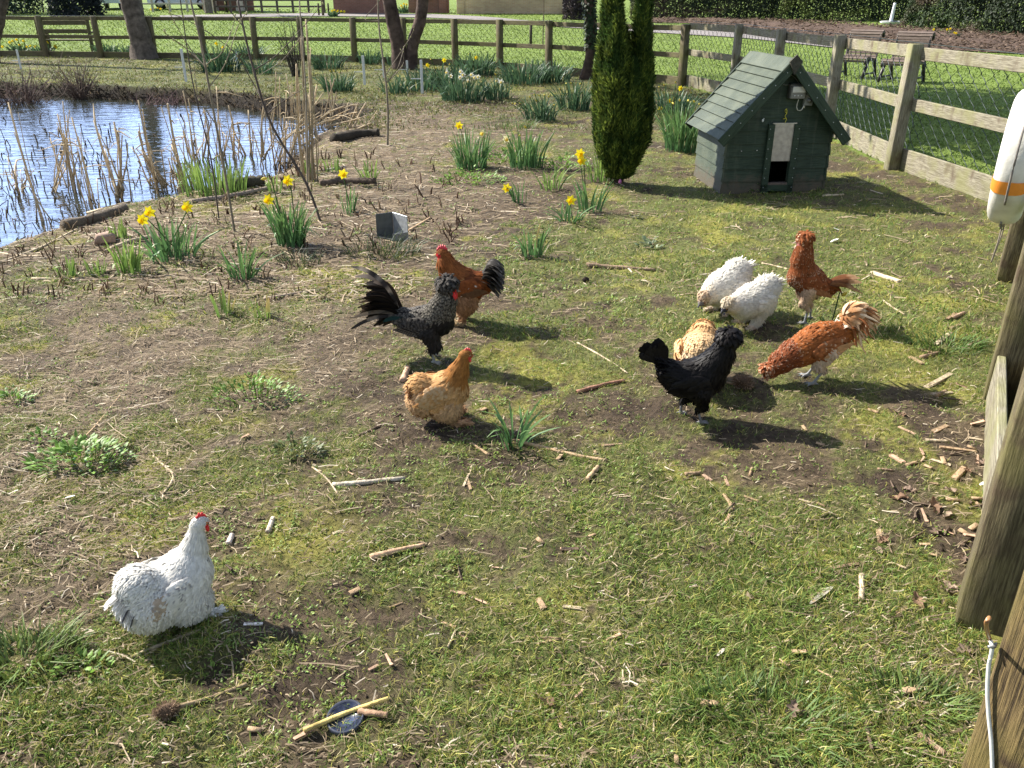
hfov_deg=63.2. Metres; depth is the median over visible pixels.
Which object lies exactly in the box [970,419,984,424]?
wood chip
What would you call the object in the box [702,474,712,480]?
wood chip
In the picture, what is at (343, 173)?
daffodil clump
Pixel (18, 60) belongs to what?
plant guard
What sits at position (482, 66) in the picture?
daffodil clump
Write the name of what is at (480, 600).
wood chip
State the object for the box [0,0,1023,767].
ground
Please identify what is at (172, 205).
dead stems
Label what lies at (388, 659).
wood chip
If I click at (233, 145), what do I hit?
dry reeds
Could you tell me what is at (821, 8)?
hedge
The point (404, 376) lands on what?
stick
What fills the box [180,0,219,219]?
sapling
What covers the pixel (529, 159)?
daffodil clump
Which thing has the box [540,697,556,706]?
dead leaf
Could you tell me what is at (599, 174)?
daffodil clump
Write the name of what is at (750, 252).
grass
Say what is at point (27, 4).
hedge
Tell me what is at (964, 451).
wood chip
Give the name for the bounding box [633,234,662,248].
leafy weed
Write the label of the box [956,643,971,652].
dead leaf
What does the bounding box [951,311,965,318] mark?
wood chip
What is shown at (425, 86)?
daffodil clump
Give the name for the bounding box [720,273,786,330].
chicken
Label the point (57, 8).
bush
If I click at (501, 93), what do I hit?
daffodil clump
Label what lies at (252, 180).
log
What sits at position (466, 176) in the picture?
leafy weed
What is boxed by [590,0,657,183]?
conifer
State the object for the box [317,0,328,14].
staked sapling
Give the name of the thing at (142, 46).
tree
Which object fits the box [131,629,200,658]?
fallen reed
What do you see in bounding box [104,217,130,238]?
green shoots
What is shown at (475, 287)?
chicken
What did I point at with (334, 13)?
daffodil clump
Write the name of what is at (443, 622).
wood chip
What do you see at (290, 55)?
bare shrub
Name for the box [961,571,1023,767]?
weathered post
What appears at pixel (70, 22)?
park bench
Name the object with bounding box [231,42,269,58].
daffodil clump
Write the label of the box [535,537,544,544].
wood chip
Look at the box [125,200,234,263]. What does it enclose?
daffodil clump
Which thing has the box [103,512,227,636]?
chicken
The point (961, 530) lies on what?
wood chip
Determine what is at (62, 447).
leafy weed
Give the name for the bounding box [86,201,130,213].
pole
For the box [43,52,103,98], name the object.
bare shrub
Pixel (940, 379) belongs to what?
wood chip
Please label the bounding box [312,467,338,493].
twig
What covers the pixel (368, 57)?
daffodil clump
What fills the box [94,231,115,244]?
stone
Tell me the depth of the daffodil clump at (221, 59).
19.74 m
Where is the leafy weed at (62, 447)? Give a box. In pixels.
[21,429,138,477]
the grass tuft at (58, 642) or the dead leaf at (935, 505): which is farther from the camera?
the dead leaf at (935, 505)
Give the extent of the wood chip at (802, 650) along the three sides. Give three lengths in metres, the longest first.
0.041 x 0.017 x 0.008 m
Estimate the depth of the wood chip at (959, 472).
3.07 m
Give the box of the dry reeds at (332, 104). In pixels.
[260,68,348,128]
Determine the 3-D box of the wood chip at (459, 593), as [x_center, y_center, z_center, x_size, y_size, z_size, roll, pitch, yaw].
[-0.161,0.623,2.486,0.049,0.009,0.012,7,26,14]
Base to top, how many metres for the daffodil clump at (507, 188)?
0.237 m
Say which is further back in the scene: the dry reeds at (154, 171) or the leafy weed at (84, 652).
the dry reeds at (154, 171)
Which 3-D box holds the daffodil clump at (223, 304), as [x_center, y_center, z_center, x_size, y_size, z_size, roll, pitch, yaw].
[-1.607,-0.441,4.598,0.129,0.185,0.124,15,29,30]
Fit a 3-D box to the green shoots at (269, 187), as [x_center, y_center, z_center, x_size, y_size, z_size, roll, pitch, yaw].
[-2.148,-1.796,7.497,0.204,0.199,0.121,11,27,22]
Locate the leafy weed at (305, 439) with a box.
[270,431,325,458]
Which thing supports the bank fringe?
on the ground at (708, 442)
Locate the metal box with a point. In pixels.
(387, 223)
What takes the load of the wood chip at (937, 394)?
on the ground at (708, 442)
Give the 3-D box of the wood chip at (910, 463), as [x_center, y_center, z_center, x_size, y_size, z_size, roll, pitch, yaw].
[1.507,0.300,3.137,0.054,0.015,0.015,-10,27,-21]
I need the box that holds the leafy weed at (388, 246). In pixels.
[326,227,433,261]
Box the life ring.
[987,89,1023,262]
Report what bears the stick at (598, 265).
on the ground at (708, 442)
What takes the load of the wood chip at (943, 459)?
on the wood chip at (935, 460)
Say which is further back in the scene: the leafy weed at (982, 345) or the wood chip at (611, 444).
the leafy weed at (982, 345)
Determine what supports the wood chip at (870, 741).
on the ground at (708, 442)
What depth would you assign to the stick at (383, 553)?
2.64 m
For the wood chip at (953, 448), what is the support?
on the ground at (708, 442)
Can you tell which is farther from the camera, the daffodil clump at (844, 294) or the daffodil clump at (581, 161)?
the daffodil clump at (581, 161)
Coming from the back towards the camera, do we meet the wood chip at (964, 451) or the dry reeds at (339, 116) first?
the dry reeds at (339, 116)
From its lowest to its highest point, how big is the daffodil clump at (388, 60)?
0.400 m
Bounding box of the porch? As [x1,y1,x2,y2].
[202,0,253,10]
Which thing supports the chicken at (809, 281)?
on the ground at (708, 442)
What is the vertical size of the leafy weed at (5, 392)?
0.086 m
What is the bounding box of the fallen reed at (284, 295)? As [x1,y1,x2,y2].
[263,287,326,299]
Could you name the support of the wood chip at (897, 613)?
on the ground at (708, 442)
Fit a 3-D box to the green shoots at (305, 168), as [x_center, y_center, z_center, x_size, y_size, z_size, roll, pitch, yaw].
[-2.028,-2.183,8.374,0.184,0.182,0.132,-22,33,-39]
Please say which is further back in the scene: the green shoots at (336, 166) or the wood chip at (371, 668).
the green shoots at (336, 166)
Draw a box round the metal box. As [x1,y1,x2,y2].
[375,212,408,240]
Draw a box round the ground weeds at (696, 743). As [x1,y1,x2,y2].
[0,277,1002,767]
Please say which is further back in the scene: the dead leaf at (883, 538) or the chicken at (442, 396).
the chicken at (442, 396)
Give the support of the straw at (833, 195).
on the ground at (708, 442)
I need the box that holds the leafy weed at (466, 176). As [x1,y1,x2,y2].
[427,164,509,185]
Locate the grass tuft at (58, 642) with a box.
[0,607,103,694]
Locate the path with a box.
[160,13,831,46]
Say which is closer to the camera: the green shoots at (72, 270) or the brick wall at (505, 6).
the green shoots at (72, 270)
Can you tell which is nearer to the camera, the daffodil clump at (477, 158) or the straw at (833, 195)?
the straw at (833, 195)
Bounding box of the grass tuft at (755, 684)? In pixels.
[663,660,875,767]
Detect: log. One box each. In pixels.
[60,203,128,229]
[217,175,264,190]
[319,177,375,185]
[329,128,379,141]
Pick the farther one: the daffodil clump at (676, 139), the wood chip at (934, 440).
the daffodil clump at (676, 139)
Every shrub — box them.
[0,55,71,106]
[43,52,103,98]
[123,85,202,106]
[267,13,306,76]
[562,0,584,19]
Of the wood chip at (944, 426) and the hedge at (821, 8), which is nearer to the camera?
the wood chip at (944, 426)
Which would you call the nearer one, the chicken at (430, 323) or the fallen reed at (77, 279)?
the chicken at (430, 323)
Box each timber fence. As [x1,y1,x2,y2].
[0,15,691,85]
[686,21,1023,636]
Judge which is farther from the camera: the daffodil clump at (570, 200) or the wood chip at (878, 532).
the daffodil clump at (570, 200)
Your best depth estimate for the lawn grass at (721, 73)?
26.33 m
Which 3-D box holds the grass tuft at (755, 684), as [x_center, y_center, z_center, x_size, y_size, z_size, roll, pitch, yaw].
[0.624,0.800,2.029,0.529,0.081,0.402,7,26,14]
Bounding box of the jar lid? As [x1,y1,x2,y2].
[326,699,364,735]
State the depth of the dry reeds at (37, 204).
7.33 m
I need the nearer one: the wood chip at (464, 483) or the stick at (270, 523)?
the stick at (270, 523)
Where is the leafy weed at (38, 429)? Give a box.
[20,426,66,445]
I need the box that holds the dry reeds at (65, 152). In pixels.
[36,101,93,193]
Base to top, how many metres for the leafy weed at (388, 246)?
0.185 m
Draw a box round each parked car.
[102,0,120,8]
[147,0,202,8]
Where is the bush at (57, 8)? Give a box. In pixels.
[46,0,109,16]
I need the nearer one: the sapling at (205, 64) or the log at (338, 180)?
the sapling at (205, 64)
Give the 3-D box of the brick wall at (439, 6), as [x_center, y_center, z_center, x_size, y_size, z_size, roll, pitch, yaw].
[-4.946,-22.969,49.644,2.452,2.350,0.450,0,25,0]
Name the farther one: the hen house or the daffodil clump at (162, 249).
the hen house
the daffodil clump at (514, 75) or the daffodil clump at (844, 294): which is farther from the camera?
the daffodil clump at (514, 75)
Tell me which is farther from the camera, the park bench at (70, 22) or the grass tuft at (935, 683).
the park bench at (70, 22)
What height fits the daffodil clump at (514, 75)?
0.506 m
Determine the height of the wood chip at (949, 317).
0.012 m
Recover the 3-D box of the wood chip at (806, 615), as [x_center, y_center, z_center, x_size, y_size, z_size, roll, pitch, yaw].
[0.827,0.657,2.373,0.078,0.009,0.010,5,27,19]
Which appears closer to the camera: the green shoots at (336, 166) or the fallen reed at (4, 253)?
the fallen reed at (4, 253)
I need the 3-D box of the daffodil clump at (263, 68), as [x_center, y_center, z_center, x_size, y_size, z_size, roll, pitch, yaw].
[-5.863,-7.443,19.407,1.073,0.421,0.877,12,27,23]
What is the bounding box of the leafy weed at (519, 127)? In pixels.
[481,115,545,130]
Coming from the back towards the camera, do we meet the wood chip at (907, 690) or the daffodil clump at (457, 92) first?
the daffodil clump at (457, 92)
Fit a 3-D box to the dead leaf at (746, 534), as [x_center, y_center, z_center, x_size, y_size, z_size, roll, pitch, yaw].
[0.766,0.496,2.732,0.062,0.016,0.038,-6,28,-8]
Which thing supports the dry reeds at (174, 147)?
in the water
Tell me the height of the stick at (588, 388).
0.023 m
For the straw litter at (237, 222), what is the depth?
6.34 m
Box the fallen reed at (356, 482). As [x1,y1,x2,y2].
[332,476,404,486]
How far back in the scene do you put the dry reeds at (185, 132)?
9.95 m
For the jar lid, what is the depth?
2.04 m
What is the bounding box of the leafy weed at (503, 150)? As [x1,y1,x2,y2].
[487,144,547,162]
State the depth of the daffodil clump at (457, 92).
14.04 m
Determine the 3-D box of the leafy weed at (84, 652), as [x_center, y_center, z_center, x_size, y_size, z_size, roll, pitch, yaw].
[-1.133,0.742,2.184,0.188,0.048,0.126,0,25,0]
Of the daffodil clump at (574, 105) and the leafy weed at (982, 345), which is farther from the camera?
the daffodil clump at (574, 105)
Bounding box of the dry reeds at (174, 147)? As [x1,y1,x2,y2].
[161,103,203,195]
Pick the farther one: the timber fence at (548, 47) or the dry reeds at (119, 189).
the timber fence at (548, 47)
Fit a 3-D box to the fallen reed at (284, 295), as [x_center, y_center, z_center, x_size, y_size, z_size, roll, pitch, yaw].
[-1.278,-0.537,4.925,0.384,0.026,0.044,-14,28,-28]
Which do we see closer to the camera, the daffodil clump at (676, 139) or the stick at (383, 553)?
the stick at (383, 553)
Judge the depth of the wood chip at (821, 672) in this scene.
2.17 m
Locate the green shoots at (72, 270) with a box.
[52,256,76,276]
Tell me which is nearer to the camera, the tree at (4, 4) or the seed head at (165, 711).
the seed head at (165, 711)
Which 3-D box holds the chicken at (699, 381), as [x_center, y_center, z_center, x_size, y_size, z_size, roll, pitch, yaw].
[0.724,-0.037,3.410,0.440,0.411,0.198,-3,25,-5]
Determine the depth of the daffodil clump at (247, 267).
5.17 m
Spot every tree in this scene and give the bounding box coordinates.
[0,0,8,62]
[120,0,158,59]
[204,0,212,13]
[382,0,428,69]
[579,0,597,79]
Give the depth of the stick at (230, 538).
2.71 m
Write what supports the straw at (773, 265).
on the ground at (708, 442)
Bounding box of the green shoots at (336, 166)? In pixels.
[321,157,342,171]
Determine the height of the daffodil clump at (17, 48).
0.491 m
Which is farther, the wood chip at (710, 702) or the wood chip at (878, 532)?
the wood chip at (878, 532)
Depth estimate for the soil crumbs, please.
2.90 m
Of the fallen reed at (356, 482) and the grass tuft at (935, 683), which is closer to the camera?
the grass tuft at (935, 683)
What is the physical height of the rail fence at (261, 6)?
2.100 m
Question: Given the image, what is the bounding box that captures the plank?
[191,186,268,202]
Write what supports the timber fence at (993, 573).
on the ground at (708, 442)
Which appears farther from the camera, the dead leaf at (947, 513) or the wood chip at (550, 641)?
the dead leaf at (947, 513)
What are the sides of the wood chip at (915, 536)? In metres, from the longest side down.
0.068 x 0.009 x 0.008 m
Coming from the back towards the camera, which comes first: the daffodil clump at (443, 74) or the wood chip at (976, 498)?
the daffodil clump at (443, 74)
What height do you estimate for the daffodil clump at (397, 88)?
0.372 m
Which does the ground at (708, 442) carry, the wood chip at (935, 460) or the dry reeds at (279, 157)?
the wood chip at (935, 460)
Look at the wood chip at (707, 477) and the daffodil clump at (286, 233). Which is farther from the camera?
the daffodil clump at (286, 233)
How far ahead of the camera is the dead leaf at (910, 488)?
2.99 m
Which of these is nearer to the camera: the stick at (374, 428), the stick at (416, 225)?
the stick at (374, 428)
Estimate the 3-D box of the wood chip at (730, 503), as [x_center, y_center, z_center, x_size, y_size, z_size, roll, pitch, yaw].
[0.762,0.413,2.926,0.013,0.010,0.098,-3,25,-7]
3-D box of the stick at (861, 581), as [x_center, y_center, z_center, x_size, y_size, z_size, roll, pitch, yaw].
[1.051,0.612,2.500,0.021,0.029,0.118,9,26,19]
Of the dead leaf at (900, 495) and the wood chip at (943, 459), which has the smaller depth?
the dead leaf at (900, 495)
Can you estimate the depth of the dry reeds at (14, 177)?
8.53 m
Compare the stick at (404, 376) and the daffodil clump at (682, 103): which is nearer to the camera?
the stick at (404, 376)
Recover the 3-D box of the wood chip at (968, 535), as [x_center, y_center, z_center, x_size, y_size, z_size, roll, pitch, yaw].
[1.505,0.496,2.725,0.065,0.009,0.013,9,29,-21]
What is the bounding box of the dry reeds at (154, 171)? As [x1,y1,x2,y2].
[131,100,172,193]
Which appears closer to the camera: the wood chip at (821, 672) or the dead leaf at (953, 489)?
the wood chip at (821, 672)
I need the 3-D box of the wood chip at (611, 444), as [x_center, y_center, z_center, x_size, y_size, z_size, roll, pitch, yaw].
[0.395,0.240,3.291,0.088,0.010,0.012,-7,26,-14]
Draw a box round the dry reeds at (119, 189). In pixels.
[78,103,148,201]
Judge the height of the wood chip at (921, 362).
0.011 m
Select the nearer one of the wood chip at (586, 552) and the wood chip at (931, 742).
the wood chip at (931, 742)
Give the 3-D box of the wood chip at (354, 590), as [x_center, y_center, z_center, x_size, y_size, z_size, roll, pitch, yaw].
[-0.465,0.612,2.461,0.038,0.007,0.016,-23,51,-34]
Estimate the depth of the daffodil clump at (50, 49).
25.74 m
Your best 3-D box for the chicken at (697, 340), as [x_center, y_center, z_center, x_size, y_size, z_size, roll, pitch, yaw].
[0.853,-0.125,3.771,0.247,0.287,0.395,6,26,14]
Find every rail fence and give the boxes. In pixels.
[143,0,204,11]
[213,0,325,12]
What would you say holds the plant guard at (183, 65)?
on the ground at (708, 442)
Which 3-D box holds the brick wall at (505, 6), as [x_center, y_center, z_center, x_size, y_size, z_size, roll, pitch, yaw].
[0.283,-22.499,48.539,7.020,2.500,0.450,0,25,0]
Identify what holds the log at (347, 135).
on the ground at (708, 442)
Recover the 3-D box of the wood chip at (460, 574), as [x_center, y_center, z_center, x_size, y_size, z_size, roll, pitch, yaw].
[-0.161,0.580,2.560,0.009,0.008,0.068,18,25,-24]
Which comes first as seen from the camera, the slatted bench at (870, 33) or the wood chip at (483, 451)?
the wood chip at (483, 451)
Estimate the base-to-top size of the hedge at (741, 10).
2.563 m
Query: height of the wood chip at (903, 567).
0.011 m
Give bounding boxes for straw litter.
[0,69,1007,302]
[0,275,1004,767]
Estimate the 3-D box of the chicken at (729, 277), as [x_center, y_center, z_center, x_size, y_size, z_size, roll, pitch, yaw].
[1.169,-0.529,4.575,0.408,0.322,0.232,-17,30,-32]
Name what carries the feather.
on the ground at (708, 442)
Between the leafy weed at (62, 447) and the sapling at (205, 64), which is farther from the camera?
the sapling at (205, 64)
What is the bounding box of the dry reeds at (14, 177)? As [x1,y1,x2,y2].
[0,155,35,193]
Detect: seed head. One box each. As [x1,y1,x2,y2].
[151,682,246,720]
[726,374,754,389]
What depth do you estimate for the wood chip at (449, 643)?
2.30 m
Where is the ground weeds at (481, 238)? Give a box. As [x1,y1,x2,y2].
[1,94,1008,306]
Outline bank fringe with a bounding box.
[0,79,377,234]
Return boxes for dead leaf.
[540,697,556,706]
[739,531,753,537]
[739,591,753,599]
[785,699,798,717]
[872,546,885,552]
[878,534,888,542]
[889,492,908,499]
[901,485,916,491]
[911,591,924,609]
[929,496,942,513]
[930,528,941,533]
[939,580,957,589]
[942,511,952,517]
[943,486,957,491]
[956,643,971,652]
[958,552,967,561]
[974,459,984,463]
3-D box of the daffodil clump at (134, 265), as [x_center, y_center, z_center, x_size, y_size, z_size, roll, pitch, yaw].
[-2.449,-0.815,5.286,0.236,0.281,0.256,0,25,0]
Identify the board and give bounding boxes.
[982,356,1006,510]
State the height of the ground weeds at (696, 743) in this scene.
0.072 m
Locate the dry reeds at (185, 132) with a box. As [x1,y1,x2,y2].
[176,91,197,162]
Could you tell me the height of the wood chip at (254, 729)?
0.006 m
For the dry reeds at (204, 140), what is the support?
in the water
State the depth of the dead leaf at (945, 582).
2.49 m
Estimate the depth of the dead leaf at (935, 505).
2.87 m
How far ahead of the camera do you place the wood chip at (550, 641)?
2.29 m
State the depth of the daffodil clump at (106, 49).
25.33 m
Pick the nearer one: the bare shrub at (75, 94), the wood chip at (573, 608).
the wood chip at (573, 608)
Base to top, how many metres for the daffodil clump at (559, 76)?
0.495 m
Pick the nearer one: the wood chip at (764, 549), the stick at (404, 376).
the wood chip at (764, 549)
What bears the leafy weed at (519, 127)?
on the ground at (708, 442)
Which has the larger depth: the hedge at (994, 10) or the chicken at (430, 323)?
the hedge at (994, 10)
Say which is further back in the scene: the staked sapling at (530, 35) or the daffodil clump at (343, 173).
the staked sapling at (530, 35)
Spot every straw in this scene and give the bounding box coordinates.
[86,395,120,434]
[149,481,211,499]
[153,455,174,494]
[577,342,627,373]
[761,262,787,269]
[822,194,843,196]
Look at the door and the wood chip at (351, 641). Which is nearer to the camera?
the wood chip at (351, 641)
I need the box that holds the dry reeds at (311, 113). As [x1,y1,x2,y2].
[291,19,318,181]
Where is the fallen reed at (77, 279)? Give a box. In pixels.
[31,275,114,280]
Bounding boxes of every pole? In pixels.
[0,217,111,263]
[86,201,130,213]
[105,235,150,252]
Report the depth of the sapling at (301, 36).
7.27 m
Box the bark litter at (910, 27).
[653,15,1023,52]
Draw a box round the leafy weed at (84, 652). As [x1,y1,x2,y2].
[45,646,114,684]
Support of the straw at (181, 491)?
on the ground at (708, 442)
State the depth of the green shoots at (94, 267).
5.26 m
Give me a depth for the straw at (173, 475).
3.06 m
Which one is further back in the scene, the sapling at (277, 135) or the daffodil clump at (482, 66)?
the daffodil clump at (482, 66)
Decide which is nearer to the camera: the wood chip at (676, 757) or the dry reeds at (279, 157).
the wood chip at (676, 757)
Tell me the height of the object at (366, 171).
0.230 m
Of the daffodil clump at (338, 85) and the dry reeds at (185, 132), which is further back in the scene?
the daffodil clump at (338, 85)
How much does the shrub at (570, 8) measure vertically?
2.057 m
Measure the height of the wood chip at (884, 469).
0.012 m
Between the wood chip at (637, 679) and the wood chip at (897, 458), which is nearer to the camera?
the wood chip at (637, 679)
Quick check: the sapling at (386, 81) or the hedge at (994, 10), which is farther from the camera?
the hedge at (994, 10)
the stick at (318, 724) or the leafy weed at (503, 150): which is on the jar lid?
the stick at (318, 724)
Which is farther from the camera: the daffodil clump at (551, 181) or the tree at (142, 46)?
the tree at (142, 46)
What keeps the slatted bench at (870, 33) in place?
on the ground at (708, 442)
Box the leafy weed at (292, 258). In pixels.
[261,245,325,265]
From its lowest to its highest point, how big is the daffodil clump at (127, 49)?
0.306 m
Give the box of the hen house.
[685,51,850,193]
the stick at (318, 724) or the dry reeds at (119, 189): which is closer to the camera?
the stick at (318, 724)
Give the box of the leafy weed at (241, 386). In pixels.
[203,369,306,409]
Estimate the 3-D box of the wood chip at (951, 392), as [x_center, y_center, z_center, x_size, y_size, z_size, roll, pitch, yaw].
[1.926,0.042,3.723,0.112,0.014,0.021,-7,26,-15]
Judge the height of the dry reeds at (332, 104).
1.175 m
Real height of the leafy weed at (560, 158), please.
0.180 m
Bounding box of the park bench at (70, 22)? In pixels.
[34,20,94,51]
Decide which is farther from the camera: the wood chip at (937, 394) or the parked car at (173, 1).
the parked car at (173, 1)
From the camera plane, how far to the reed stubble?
9.34 m
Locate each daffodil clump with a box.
[1,38,35,50]
[27,41,60,50]
[88,42,121,51]
[101,234,143,274]
[114,45,129,51]
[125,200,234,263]
[187,41,252,72]
[205,241,283,280]
[209,286,235,318]
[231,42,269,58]
[234,57,279,74]
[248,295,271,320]
[257,173,321,248]
[306,50,354,69]
[312,70,363,91]
[329,9,344,16]
[334,169,357,214]
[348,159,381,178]
[356,49,385,64]
[373,52,391,65]
[376,75,419,94]
[392,62,446,91]
[398,3,408,12]
[404,57,478,89]
[427,69,496,102]
[438,122,506,170]
[442,50,505,76]
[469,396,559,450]
[476,73,516,100]
[487,58,563,85]
[502,125,554,170]
[502,179,526,203]
[503,92,568,121]
[511,225,551,259]
[525,58,576,83]
[526,162,583,190]
[538,77,591,111]
[543,195,595,223]
[571,148,620,212]
[571,152,611,182]
[653,96,700,152]
[654,81,708,114]
[821,291,846,320]
[933,28,961,36]
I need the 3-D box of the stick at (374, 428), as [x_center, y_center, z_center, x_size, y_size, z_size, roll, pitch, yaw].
[-0.545,0.170,3.450,0.020,0.017,0.241,19,31,34]
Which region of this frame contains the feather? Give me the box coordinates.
[810,586,832,603]
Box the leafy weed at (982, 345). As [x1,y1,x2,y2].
[891,326,995,356]
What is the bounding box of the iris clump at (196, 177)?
[173,154,249,197]
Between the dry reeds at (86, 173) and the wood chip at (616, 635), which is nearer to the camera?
the wood chip at (616, 635)
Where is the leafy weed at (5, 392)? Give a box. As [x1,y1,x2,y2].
[0,384,37,405]
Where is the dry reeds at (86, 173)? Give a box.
[63,117,100,208]
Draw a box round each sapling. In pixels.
[163,0,247,231]
[169,0,322,221]
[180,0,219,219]
[258,0,312,190]
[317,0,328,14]
[365,0,414,144]
[529,0,543,43]
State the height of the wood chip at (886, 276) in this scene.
0.024 m
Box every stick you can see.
[225,533,234,544]
[265,516,274,532]
[303,696,388,732]
[357,413,401,435]
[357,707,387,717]
[369,543,424,558]
[399,365,409,382]
[408,217,430,230]
[515,439,606,461]
[576,379,624,393]
[585,465,599,481]
[586,262,655,271]
[858,573,864,601]
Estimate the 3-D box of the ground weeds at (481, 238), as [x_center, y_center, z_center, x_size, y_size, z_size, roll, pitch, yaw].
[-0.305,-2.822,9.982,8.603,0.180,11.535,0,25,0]
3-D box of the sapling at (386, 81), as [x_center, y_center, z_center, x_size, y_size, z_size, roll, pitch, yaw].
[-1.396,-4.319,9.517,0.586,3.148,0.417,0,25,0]
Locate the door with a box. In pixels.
[221,1,236,10]
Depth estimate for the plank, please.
7.34 m
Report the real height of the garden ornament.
0.954 m
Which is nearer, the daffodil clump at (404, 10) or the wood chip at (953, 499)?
the wood chip at (953, 499)
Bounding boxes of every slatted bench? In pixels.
[842,29,885,78]
[877,31,935,81]
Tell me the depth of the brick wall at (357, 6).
48.61 m
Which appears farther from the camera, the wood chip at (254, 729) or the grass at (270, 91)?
the grass at (270, 91)
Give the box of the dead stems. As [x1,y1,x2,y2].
[0,147,463,306]
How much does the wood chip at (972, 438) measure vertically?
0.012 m
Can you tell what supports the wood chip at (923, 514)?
on the ground at (708, 442)
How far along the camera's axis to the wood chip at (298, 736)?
1.99 m
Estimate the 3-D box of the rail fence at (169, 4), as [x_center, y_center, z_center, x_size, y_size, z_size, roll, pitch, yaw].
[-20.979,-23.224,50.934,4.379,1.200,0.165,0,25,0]
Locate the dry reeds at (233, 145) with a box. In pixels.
[216,86,265,158]
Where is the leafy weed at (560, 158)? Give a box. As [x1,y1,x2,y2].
[537,151,589,170]
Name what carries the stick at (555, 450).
on the ground at (708, 442)
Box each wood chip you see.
[243,622,262,625]
[247,726,261,732]
[293,729,314,740]
[338,636,359,647]
[348,586,360,594]
[368,663,379,670]
[384,653,392,665]
[441,621,455,627]
[447,629,456,647]
[450,589,465,594]
[457,564,462,580]
[462,466,472,486]
[471,443,490,455]
[475,598,487,603]
[527,636,560,639]
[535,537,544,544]
[536,597,545,609]
[539,637,562,643]
[560,547,578,550]
[562,604,581,610]
[579,545,590,556]
[601,443,621,445]
[607,632,621,640]
[618,677,645,682]
[654,662,676,666]
[674,754,678,764]
[684,471,701,475]
[700,699,719,705]
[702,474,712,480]
[722,493,735,509]
[750,541,770,553]
[788,611,815,617]
[791,649,806,653]
[817,669,833,678]
[833,561,865,567]
[864,722,873,750]
[870,271,901,282]
[876,529,882,541]
[877,468,892,470]
[889,454,905,463]
[891,561,907,569]
[895,607,907,614]
[898,426,915,433]
[902,684,918,694]
[905,461,917,465]
[907,356,924,364]
[910,531,923,539]
[912,501,931,506]
[917,732,946,754]
[919,351,940,357]
[919,508,928,521]
[923,372,952,387]
[925,438,948,442]
[930,458,950,465]
[931,391,952,394]
[931,424,949,432]
[934,331,952,344]
[934,389,947,396]
[939,445,976,452]
[940,456,946,463]
[945,497,959,501]
[946,312,957,319]
[950,450,967,454]
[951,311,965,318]
[951,466,965,480]
[958,528,970,533]
[963,533,974,536]
[968,436,982,441]
[968,522,978,530]
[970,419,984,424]
[971,496,982,499]
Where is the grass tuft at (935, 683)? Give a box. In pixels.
[831,653,984,740]
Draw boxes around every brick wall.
[333,0,383,12]
[408,0,449,12]
[457,0,562,13]
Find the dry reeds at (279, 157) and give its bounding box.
[250,107,302,167]
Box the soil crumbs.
[0,210,981,767]
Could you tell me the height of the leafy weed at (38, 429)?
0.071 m
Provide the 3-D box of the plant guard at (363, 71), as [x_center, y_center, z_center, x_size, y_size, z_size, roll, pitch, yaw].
[-3.080,-6.332,16.802,0.226,0.560,0.021,0,25,0]
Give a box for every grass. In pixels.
[0,8,1023,188]
[0,55,708,130]
[0,56,1009,340]
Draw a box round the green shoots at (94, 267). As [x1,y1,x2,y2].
[81,257,106,274]
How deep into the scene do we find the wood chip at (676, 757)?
1.90 m
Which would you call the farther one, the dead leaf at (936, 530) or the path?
the path
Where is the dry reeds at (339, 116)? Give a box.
[268,93,376,145]
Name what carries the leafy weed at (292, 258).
on the ground at (708, 442)
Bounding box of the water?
[0,95,339,246]
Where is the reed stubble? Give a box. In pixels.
[0,112,326,241]
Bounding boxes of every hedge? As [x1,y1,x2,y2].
[6,0,48,13]
[628,0,777,19]
[768,0,921,21]
[899,0,1023,34]
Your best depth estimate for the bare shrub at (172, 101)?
15.71 m
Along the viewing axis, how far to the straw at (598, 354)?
4.11 m
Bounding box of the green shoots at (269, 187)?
[265,174,282,192]
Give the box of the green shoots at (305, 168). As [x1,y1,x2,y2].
[304,159,319,172]
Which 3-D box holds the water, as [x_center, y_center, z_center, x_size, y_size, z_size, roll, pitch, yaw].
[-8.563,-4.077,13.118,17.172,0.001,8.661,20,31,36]
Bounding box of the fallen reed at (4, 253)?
[0,252,36,256]
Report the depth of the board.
3.15 m
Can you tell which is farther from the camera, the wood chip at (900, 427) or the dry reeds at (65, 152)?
the dry reeds at (65, 152)
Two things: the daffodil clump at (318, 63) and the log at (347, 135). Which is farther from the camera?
the daffodil clump at (318, 63)
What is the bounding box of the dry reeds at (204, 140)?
[165,109,227,160]
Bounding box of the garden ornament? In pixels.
[880,3,900,24]
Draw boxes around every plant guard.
[11,50,21,68]
[175,49,187,81]
[354,56,365,84]
[411,60,423,93]
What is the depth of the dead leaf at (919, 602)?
2.42 m
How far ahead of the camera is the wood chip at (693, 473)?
3.07 m
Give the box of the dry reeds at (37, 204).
[8,102,51,221]
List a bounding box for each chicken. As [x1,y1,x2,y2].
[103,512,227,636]
[351,266,460,364]
[403,348,474,427]
[434,244,504,326]
[638,324,744,423]
[674,318,716,360]
[697,255,759,316]
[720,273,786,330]
[758,300,883,386]
[786,229,862,323]

